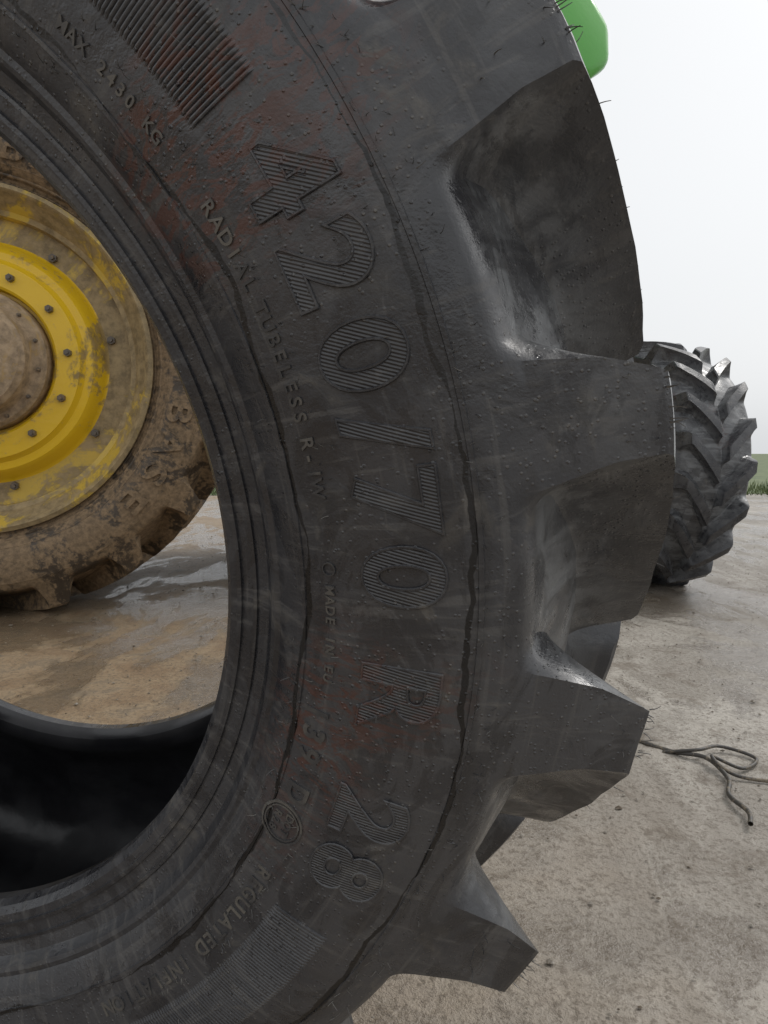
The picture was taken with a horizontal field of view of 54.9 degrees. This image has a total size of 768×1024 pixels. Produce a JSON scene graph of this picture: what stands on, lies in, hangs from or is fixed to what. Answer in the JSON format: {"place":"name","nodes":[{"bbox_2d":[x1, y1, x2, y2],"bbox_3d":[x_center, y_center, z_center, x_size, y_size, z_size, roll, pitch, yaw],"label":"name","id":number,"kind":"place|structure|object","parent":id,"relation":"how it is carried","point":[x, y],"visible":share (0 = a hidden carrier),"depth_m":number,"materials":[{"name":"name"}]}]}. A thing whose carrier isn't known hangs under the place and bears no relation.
{"place":"outdoors","nodes":[
{"label":"outdoors","id":0,"kind":"place"},
{"bbox_2d":[0,494,767,1023],"bbox_3d":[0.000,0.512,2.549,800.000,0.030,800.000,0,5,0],"label":"ground","id":1,"kind":"structure","parent":0,"point":[626,942],"depth_m":1.56,"materials":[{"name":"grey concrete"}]},
{"bbox_2d":[0,137,214,610],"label":"front wheel","id":2,"kind":"object","parent":1,"relation":"on","point":[106,477],"visible":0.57,"depth_m":3.21,"materials":[{"name":"metal"}]},
{"bbox_2d":[0,0,686,1023],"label":"tractor tire","id":3,"kind":"object","parent":1,"relation":"on","point":[376,262],"visible":1,"depth_m":0.45,"materials":[{"name":"black rubber"}]},
{"bbox_2d":[633,341,757,585],"bbox_3d":[1.470,-0.258,4.073,0.420,1.323,1.321,4,4,-10],"label":"tractor tire","id":4,"kind":"object","parent":1,"relation":"on","point":[716,464],"visible":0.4,"depth_m":3.52,"materials":[{"name":"black rubber"}]},
{"bbox_2d":[639,739,753,825],"bbox_3d":[0.551,0.556,1.826,0.184,0.022,0.872,-3,5,-31],"label":"hose","id":5,"kind":"object","parent":1,"relation":"on","point":[741,805],"visible":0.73,"depth_m":1.61,"materials":[{"name":"rubber"}]},
{"bbox_2d":[662,744,767,782],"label":"hose","id":6,"kind":"object","parent":1,"relation":"on","point":[714,758],"visible":1,"depth_m":1.67,"materials":[{"name":"rubber"}]},
{"bbox_2d":[210,454,767,494],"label":"grass field","id":7,"kind":"structure","parent":0,"point":[760,475],"depth_m":26.37,"materials":[{"name":"green plant"}]},
{"bbox_2d":[212,480,767,494],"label":"grass verge","id":8,"kind":"object","parent":7,"relation":"on","point":[762,488],"depth_m":13.17,"materials":[{"name":"green plant"}]},
{"bbox_2d":[555,0,608,78],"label":"cab roof","id":9,"kind":"structure","parent":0,"point":[592,43],"depth_m":4.56,"materials":[{"name":"green metal"}]},
{"bbox_2d":[591,0,767,453],"label":"sky","id":10,"kind":"structure","parent":0,"point":[685,82],"materials":[{"name":"white"}]}
]}

